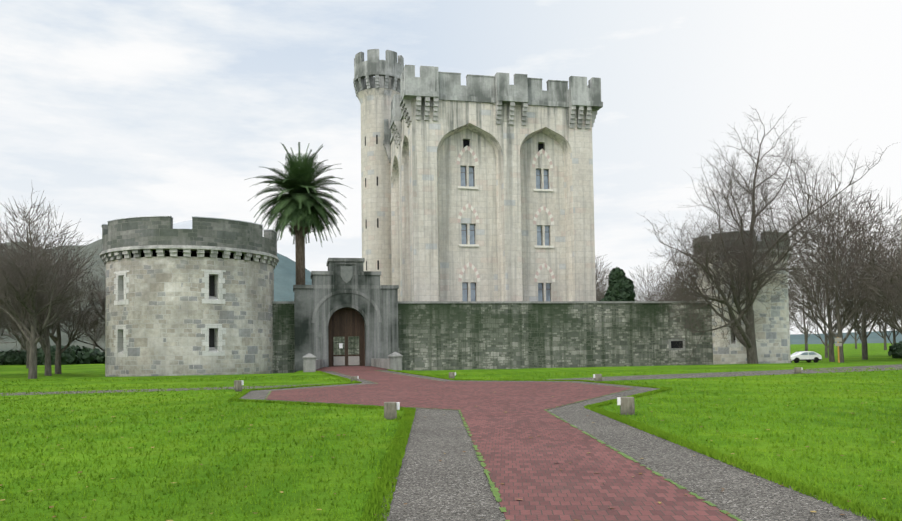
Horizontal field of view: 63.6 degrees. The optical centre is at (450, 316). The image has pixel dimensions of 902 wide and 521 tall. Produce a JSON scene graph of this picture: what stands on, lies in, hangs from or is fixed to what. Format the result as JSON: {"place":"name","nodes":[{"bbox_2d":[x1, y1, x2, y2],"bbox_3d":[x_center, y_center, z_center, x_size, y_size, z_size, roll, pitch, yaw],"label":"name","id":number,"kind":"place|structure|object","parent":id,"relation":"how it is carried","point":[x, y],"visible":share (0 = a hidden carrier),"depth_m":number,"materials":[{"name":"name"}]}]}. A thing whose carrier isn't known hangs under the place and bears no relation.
{"place":"outdoors","nodes":[
{"label":"outdoors","id":0,"kind":"place"},
{"bbox_2d":[0,279,24,349],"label":"tree","id":1,"kind":"object","parent":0,"point":[22,342],"depth_m":133.67,"materials":[{"name":"brown plant"}]},
{"bbox_2d":[1,315,25,350],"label":"tree","id":2,"kind":"object","parent":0,"point":[19,342],"depth_m":144.17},
{"bbox_2d":[0,300,54,349],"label":"tree","id":3,"kind":"object","parent":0,"point":[18,339],"depth_m":122.30,"materials":[{"name":"brown plant"}]},
{"bbox_2d":[0,239,105,351],"bbox_3d":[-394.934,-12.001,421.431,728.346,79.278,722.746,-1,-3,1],"label":"wooded hill","id":4,"kind":"structure","parent":0,"point":[9,346],"depth_m":360.78,"materials":[{"name":"plant"}]},
{"bbox_2d":[0,384,318,395],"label":"footpath","id":5,"kind":"structure","parent":0,"point":[99,391],"depth_m":31.08,"materials":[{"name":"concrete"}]},
{"bbox_2d":[0,343,901,520],"bbox_3d":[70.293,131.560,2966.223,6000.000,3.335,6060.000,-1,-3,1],"label":"lawn ground","id":6,"kind":"structure","parent":0,"point":[877,354],"depth_m":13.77,"materials":[{"name":"green plant"}]},
{"bbox_2d":[0,259,13,331],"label":"tree","id":7,"kind":"object","parent":6,"relation":"on","point":[4,314],"depth_m":108.87,"materials":[{"name":"grey plant"}]},
{"bbox_2d":[0,248,17,339],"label":"tree","id":8,"kind":"object","parent":6,"relation":"on","point":[1,318],"depth_m":108.69,"materials":[{"name":"plant"}]},
{"bbox_2d":[0,242,20,319],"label":"tree twigs","id":9,"kind":"object","parent":6,"relation":"on","point":[9,285],"visible":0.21,"depth_m":53.14,"materials":[{"name":"brown plant"}]},
{"bbox_2d":[11,275,59,375],"bbox_3d":[-31.839,0.325,55.407,3.378,8.956,5.511,1,-3,-36],"label":"tree","id":10,"kind":"object","parent":6,"relation":"on","point":[46,350],"visible":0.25,"depth_m":54.52,"materials":[{"name":"brown plant"}]},
{"bbox_2d":[0,239,72,378],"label":"tree","id":11,"kind":"object","parent":6,"relation":"on","point":[33,339],"visible":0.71,"depth_m":48.20,"materials":[{"name":"brown plant"}]},
{"bbox_2d":[1,219,89,336],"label":"tree twigs","id":12,"kind":"object","parent":6,"relation":"on","point":[52,315],"visible":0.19,"depth_m":54.62,"materials":[{"name":"brown plant"}]},
{"bbox_2d":[0,345,104,364],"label":"hedge bushes","id":13,"kind":"object","parent":6,"relation":"on","point":[80,355],"visible":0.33,"depth_m":111.02,"materials":[{"name":"green plant"}]},
{"bbox_2d":[0,188,115,367],"bbox_3d":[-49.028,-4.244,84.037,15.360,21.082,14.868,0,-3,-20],"label":"tree","id":14,"kind":"object","parent":6,"relation":"on","point":[34,235],"depth_m":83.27,"materials":[{"name":"brown plant"}]},
{"bbox_2d":[36,263,97,373],"bbox_3d":[-32.286,0.338,59.503,5.215,9.303,4.658,-1,-3,1],"label":"tree","id":15,"kind":"object","parent":6,"relation":"on","point":[59,351],"visible":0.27,"depth_m":59.16,"materials":[{"name":"brown plant"}]},
{"bbox_2d":[63,301,105,351],"bbox_3d":[-29.929,0.931,62.580,5.506,10.179,5.944,-1,-3,1],"label":"tree","id":16,"kind":"object","parent":6,"relation":"on","point":[98,346],"visible":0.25,"depth_m":62.14,"materials":[{"name":"brown plant"}]},
{"bbox_2d":[3,217,105,345],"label":"tree twigs","id":17,"kind":"object","parent":16,"relation":"on","point":[85,315],"visible":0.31,"depth_m":59.08,"materials":[{"name":"brown plant"}]},
{"bbox_2d":[49,244,123,357],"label":"tree twigs","id":18,"kind":"object","parent":6,"relation":"on","point":[95,310],"visible":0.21,"depth_m":61.17,"materials":[{"name":"brown plant"}]},
{"bbox_2d":[77,306,105,348],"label":"tree","id":19,"kind":"object","parent":6,"relation":"on","point":[100,335],"depth_m":264.75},
{"bbox_2d":[105,257,273,376],"bbox_3d":[-21.501,1.595,60.497,13.140,11.550,13.140,0,-3,-12],"label":"tower shaft","id":20,"kind":"object","parent":6,"relation":"on","point":[165,315],"visible":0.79,"depth_m":54.62,"materials":[{"name":"grey stone"}]},
{"bbox_2d":[114,269,225,356],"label":"window surrounds","id":21,"kind":"object","parent":20,"relation":"attached to","point":[121,290],"visible":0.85,"depth_m":55.17,"materials":[{"name":"grey stone"}]},
{"bbox_2d":[209,275,213,346],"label":"tower windows","id":22,"kind":"structure","parent":21,"relation":"attached to","point":[211,293],"depth_m":55.91,"materials":[{"name":"grey glass"}]},
{"bbox_2d":[100,245,278,268],"bbox_3d":[-21.590,-4.579,60.767,14.020,0.810,14.020,0,-3,-12],"label":"tower corbel table","id":23,"kind":"object","parent":20,"relation":"on","point":[148,250],"visible":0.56,"depth_m":54.95,"materials":[{"name":"stone"}]},
{"bbox_2d":[102,217,276,261],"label":"tower parapet","id":24,"kind":"structure","parent":23,"relation":"on","point":[139,231],"depth_m":54.98,"materials":[{"name":"grey stone"}]},
{"bbox_2d":[101,216,276,251],"bbox_3d":[-21.630,-7.160,60.895,13.797,1.920,13.767,0,-3,-12],"label":"coping","id":25,"kind":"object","parent":24,"relation":"on","point":[184,225],"visible":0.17,"depth_m":56.82,"materials":[{"name":"grey stone"}]},
{"bbox_2d":[234,380,241,390],"bbox_3d":[-8.629,2.862,29.438,0.290,0.540,0.220,0,-3,-10],"label":"bollard","id":26,"kind":"object","parent":6,"relation":"on","point":[237,385],"visible":0.77,"depth_m":29.34,"materials":[{"name":"grey stone"}]},
{"bbox_2d":[245,142,347,284],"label":"palm","id":27,"kind":"object","parent":6,"relation":"on","point":[309,204],"depth_m":65.83,"materials":[{"name":"green plant"}]},
{"bbox_2d":[294,261,397,371],"bbox_3d":[-9.173,1.465,63.288,8.700,12.100,3.700,0,-3,-12],"label":"gatehouse","id":28,"kind":"object","parent":6,"relation":"on","point":[381,339],"visible":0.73,"depth_m":61.58,"materials":[{"name":"stone"}]},
{"bbox_2d":[316,266,352,336],"bbox_3d":[-9.822,-1.262,61.358,3.050,6.000,0.052,0,-3,-12],"label":"heraldic shield","id":29,"kind":"object","parent":28,"relation":"attached to","point":[346,273],"visible":0.94,"depth_m":61.63,"materials":[{"name":"stone"}]},
{"bbox_2d":[293,258,398,325],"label":"gatehouse stone trim","id":30,"kind":"structure","parent":28,"relation":"attached to","point":[336,286],"depth_m":61.65,"materials":[{"name":"grey stone"}]},
{"bbox_2d":[328,308,364,365],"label":"gate door leaves","id":31,"kind":"object","parent":28,"relation":"attached to","point":[345,322],"visible":0.67,"depth_m":62.48,"materials":[{"name":"brown wood"}]},
{"bbox_2d":[333,336,358,365],"bbox_3d":[-8.996,1.767,62.467,2.224,5.020,0.060,0,-3,-12],"label":"gate ironwork","id":32,"kind":"object","parent":31,"relation":"attached to","point":[336,342],"visible":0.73,"depth_m":62.40,"materials":[{"name":"black metal"}]},
{"bbox_2d":[334,343,358,365],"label":"panels","id":33,"kind":"object","parent":31,"relation":"attached to","point":[340,360],"visible":1,"depth_m":62.32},
{"bbox_2d":[316,366,387,370],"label":"bridge deck paving","id":34,"kind":"structure","parent":6,"relation":"on","point":[345,368],"depth_m":58.25,"materials":[{"name":"brick"}]},
{"bbox_2d":[302,352,402,371],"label":"bridge parapets","id":35,"kind":"object","parent":6,"relation":"on","point":[311,363],"visible":0.75,"depth_m":55.56,"materials":[{"name":"grey stone"}]},
{"bbox_2d":[351,376,356,381],"bbox_3d":[-4.877,3.201,36.593,0.300,0.380,0.240,0,-3,-16],"label":"path bollard","id":36,"kind":"object","parent":6,"relation":"on","point":[353,378],"depth_m":36.47,"materials":[{"name":"grey concrete"}]},
{"bbox_2d":[357,88,399,284],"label":"round turret","id":37,"kind":"object","parent":6,"relation":"on","point":[375,103],"visible":0.6,"depth_m":86.47,"materials":[{"name":"beige stone"}]},
{"bbox_2d":[365,135,378,269],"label":"arrow slits","id":38,"kind":"object","parent":37,"relation":"in","point":[377,218],"visible":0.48,"depth_m":86.40,"materials":[{"name":"black"}]},
{"bbox_2d":[353,49,403,96],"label":"turret battlement","id":39,"kind":"object","parent":37,"relation":"on","point":[387,73],"visible":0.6,"depth_m":86.75,"materials":[{"name":"grey stone"}]},
{"bbox_2d":[384,402,396,419],"bbox_3d":[-1.407,2.235,16.868,0.290,0.490,0.220,-1,-3,-4],"label":"bollard","id":40,"kind":"object","parent":6,"relation":"on","point":[390,410],"visible":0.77,"depth_m":16.76,"materials":[{"name":"grey stone"}]},
{"bbox_2d":[449,372,454,378],"bbox_3d":[0.041,3.138,37.780,0.300,0.470,0.240,-1,-3,1],"label":"bollard","id":41,"kind":"object","parent":6,"relation":"on","point":[451,374],"visible":0.73,"depth_m":37.66,"materials":[{"name":"grey stone"}]},
{"bbox_2d":[272,303,712,373],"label":"curtain wall","id":42,"kind":"structure","parent":6,"relation":"on","point":[450,336],"depth_m":65.71,"materials":[{"name":"grey stone"}]},
{"bbox_2d":[272,301,700,349],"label":"wall coping","id":43,"kind":"object","parent":42,"relation":"on","point":[292,302],"depth_m":65.99,"materials":[{"name":"grey stone"}]},
{"bbox_2d":[671,341,682,347],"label":"wall opening","id":44,"kind":"object","parent":43,"relation":"on","point":[675,343],"visible":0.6,"depth_m":68.55,"materials":[{"name":"black"}]},
{"bbox_2d":[595,374,601,381],"bbox_3d":[6.575,2.811,32.432,0.290,0.470,0.220,-1,-3,1],"label":"bollard","id":45,"kind":"object","parent":6,"relation":"on","point":[598,377],"visible":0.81,"depth_m":32.33,"materials":[{"name":"grey stone"}]},
{"bbox_2d":[595,255,609,300],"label":"tree","id":46,"kind":"object","parent":6,"relation":"on","point":[599,289],"visible":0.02,"depth_m":159.04,"materials":[{"name":"grey plant"}]},
{"bbox_2d":[595,261,609,300],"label":"tree","id":47,"kind":"object","parent":6,"relation":"on","point":[601,281],"visible":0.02,"depth_m":185.61,"materials":[{"name":"plant"}]},
{"bbox_2d":[595,267,635,300],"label":"tree","id":48,"kind":"object","parent":6,"relation":"on","point":[606,280],"depth_m":210.73,"materials":[{"name":"grey plant"}]},
{"bbox_2d":[600,267,635,300],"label":"conifer tree","id":49,"kind":"object","parent":6,"relation":"on","point":[621,287],"visible":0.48,"depth_m":120.21,"materials":[{"name":"green plant"}]},
{"bbox_2d":[620,397,634,414],"bbox_3d":[4.160,2.158,17.149,0.310,0.510,0.220,-1,-3,7],"label":"bollard","id":50,"kind":"object","parent":6,"relation":"on","point":[627,405],"visible":0.77,"depth_m":17.04,"materials":[{"name":"grey concrete"}]},
{"bbox_2d":[617,397,620,404],"bbox_3d":[3.970,2.005,17.179,0.070,0.172,0.120,-1,-3,7],"label":"lens","id":51,"kind":"object","parent":50,"relation":"attached to","point":[618,400],"visible":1,"depth_m":17.12,"materials":[{"name":"white glass"}]},
{"bbox_2d":[629,265,674,300],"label":"tree","id":52,"kind":"object","parent":6,"relation":"on","point":[639,295],"visible":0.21,"depth_m":187.60,"materials":[{"name":"plant"}]},
{"bbox_2d":[644,270,694,300],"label":"tree","id":53,"kind":"object","parent":6,"relation":"on","point":[665,296],"depth_m":179.94,"materials":[{"name":"plant"}]},
{"bbox_2d":[648,272,696,300],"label":"tree","id":54,"kind":"object","parent":6,"relation":"on","point":[669,288],"depth_m":186.81,"materials":[{"name":"plant"}]},
{"bbox_2d":[659,266,696,300],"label":"tree","id":55,"kind":"object","parent":6,"relation":"on","point":[678,290],"depth_m":172.73,"materials":[{"name":"plant"}]},
{"bbox_2d":[697,258,790,364],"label":"tower shaft","id":56,"kind":"object","parent":6,"relation":"on","point":[770,350],"visible":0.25,"depth_m":67.60,"materials":[{"name":"grey stone"}]},
{"bbox_2d":[725,276,738,347],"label":"tower window surrounds","id":57,"kind":"object","parent":56,"relation":"attached to","point":[732,344],"visible":0.17,"depth_m":68.01,"materials":[{"name":"grey stone"}]},
{"bbox_2d":[692,249,791,261],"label":"corbels","id":58,"kind":"object","parent":56,"relation":"on","point":[757,253],"visible":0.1,"depth_m":67.86,"materials":[{"name":"stone"}]},
{"bbox_2d":[693,231,789,257],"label":"battlement parapet","id":59,"kind":"structure","parent":58,"relation":"on","point":[781,244],"depth_m":67.78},
{"bbox_2d":[641,104,894,364],"bbox_3d":[26.306,-7.089,65.384,20.966,25.630,21.534,-1,-3,1],"label":"plane tree","id":60,"kind":"object","parent":6,"relation":"on","point":[736,252],"depth_m":61.67,"materials":[{"name":"brown plant"}]},
{"bbox_2d":[788,286,799,333],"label":"tree","id":61,"kind":"object","parent":6,"relation":"on","point":[793,312],"visible":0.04,"depth_m":312.83,"materials":[{"name":"plant"}]},
{"bbox_2d":[794,367,801,373],"bbox_3d":[18.540,2.940,38.850,0.300,0.430,0.240,-1,-3,1],"label":"bollard","id":62,"kind":"object","parent":6,"relation":"on","point":[797,370],"visible":0.77,"depth_m":38.73,"materials":[{"name":"grey stone"}]},
{"bbox_2d":[791,351,821,360],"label":"car","id":63,"kind":"object","parent":6,"relation":"on","point":[798,355],"depth_m":92.98,"materials":[{"name":"white metal"}]},
{"bbox_2d":[791,360,818,362],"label":"car wheels","id":64,"kind":"object","parent":63,"relation":"attached to","point":[815,361],"visible":0.46,"depth_m":93.25,"materials":[{"name":"black rubber"}]},
{"bbox_2d":[792,357,820,360],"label":"car trim","id":65,"kind":"structure","parent":63,"relation":"attached to","point":[798,359],"depth_m":92.85,"materials":[{"name":"black plastic"}]},
{"bbox_2d":[788,248,830,350],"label":"tree","id":66,"kind":"object","parent":6,"relation":"on","point":[795,286],"depth_m":212.64,"materials":[{"name":"plant"}]},
{"bbox_2d":[788,256,861,357],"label":"tree","id":67,"kind":"object","parent":6,"relation":"on","point":[824,297],"depth_m":125.28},
{"bbox_2d":[767,173,895,361],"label":"tree","id":68,"kind":"object","parent":6,"relation":"on","point":[828,229],"depth_m":96.21,"materials":[{"name":"brown plant"}]},
{"bbox_2d":[837,337,839,362],"bbox_3d":[34.176,3.302,64.093,0.100,2.950,0.100,-1,-3,1],"label":"sign post","id":69,"kind":"object","parent":6,"relation":"on","point":[838,352],"visible":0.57,"depth_m":64.05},
{"bbox_2d":[835,338,841,345],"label":"sign boards","id":70,"kind":"object","parent":69,"relation":"attached to","point":[838,340],"visible":1,"depth_m":64.07,"materials":[{"name":"white"}]},
{"bbox_2d":[782,197,901,362],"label":"tree","id":71,"kind":"object","parent":6,"relation":"on","point":[840,249],"depth_m":90.28,"materials":[{"name":"brown plant"}]},
{"bbox_2d":[803,191,901,359],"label":"tree","id":72,"kind":"object","parent":6,"relation":"on","point":[878,218],"depth_m":105.45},
{"bbox_2d":[817,253,901,356],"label":"tree","id":73,"kind":"object","parent":6,"relation":"on","point":[870,304],"depth_m":125.27,"materials":[{"name":"brown plant"}]},
{"bbox_2d":[842,294,876,348],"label":"tree","id":74,"kind":"object","parent":6,"relation":"on","point":[855,338],"depth_m":293.98,"materials":[{"name":"brown plant"}]},
{"bbox_2d":[842,218,901,333],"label":"tree","id":75,"kind":"object","parent":6,"relation":"on","point":[898,295],"depth_m":84.35,"materials":[{"name":"brown plant"}]},
{"bbox_2d":[861,259,890,349],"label":"tree","id":76,"kind":"object","parent":6,"relation":"on","point":[884,338],"depth_m":215.16,"materials":[{"name":"plant"}]},
{"bbox_2d":[870,229,901,328],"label":"tree","id":77,"kind":"object","parent":6,"relation":"on","point":[896,266],"depth_m":129.84,"materials":[{"name":"brown plant"}]},
{"bbox_2d":[870,263,901,344],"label":"tree","id":78,"kind":"object","parent":6,"relation":"on","point":[894,337],"depth_m":131.38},
{"bbox_2d":[885,241,901,307],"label":"tree","id":79,"kind":"object","parent":6,"relation":"on","point":[895,268],"visible":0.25,"depth_m":99.02,"materials":[{"name":"brown plant"}]},
{"bbox_2d":[888,341,901,358],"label":"hedge bushes","id":80,"kind":"object","parent":6,"relation":"on","point":[895,351],"visible":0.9,"depth_m":111.24,"materials":[{"name":"green plant"}]},
{"bbox_2d":[0,0,901,333],"label":"sky","id":81,"kind":"structure","parent":0,"point":[110,109],"materials":[{"name":"white"}]},
{"bbox_2d":[390,98,595,300],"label":"keep walls","id":82,"kind":"structure","parent":0,"point":[430,257],"depth_m":72.77,"materials":[{"name":"beige stone"}]},
{"bbox_2d":[384,96,596,162],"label":"corbels","id":83,"kind":"object","parent":82,"relation":"attached to","point":[406,110],"visible":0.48,"depth_m":72.42,"materials":[{"name":"grey stone"}]},
{"bbox_2d":[383,65,602,144],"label":"battlement parapet","id":84,"kind":"structure","parent":82,"relation":"on","point":[431,82],"depth_m":72.13,"materials":[{"name":"grey stone"}]},
{"bbox_2d":[457,140,554,300],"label":"windows","id":85,"kind":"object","parent":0,"point":[472,226],"visible":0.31,"depth_m":73.12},
{"bbox_2d":[239,370,881,520],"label":"paved path","id":86,"kind":"structure","parent":0,"point":[521,464],"depth_m":9.99,"materials":[{"name":"red brick"}]},
{"bbox_2d":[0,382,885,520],"bbox_3d":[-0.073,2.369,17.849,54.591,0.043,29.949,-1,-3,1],"label":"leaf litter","id":87,"kind":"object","parent":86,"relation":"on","point":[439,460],"visible":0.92,"depth_m":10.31,"materials":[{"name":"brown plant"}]},
{"bbox_2d":[265,370,742,520],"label":"paving moss joints","id":88,"kind":"object","parent":86,"relation":"on","point":[496,494],"visible":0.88,"depth_m":9.59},
{"bbox_2d":[274,253,901,343],"bbox_3d":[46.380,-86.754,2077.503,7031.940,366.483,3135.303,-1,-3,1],"label":"distant hill","id":89,"kind":"structure","parent":0,"point":[284,275],"depth_m":2262.34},
{"bbox_2d":[543,364,901,380],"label":"path","id":90,"kind":"structure","parent":0,"point":[728,374],"depth_m":39.55,"materials":[{"name":"grey gravel"}]}
]}

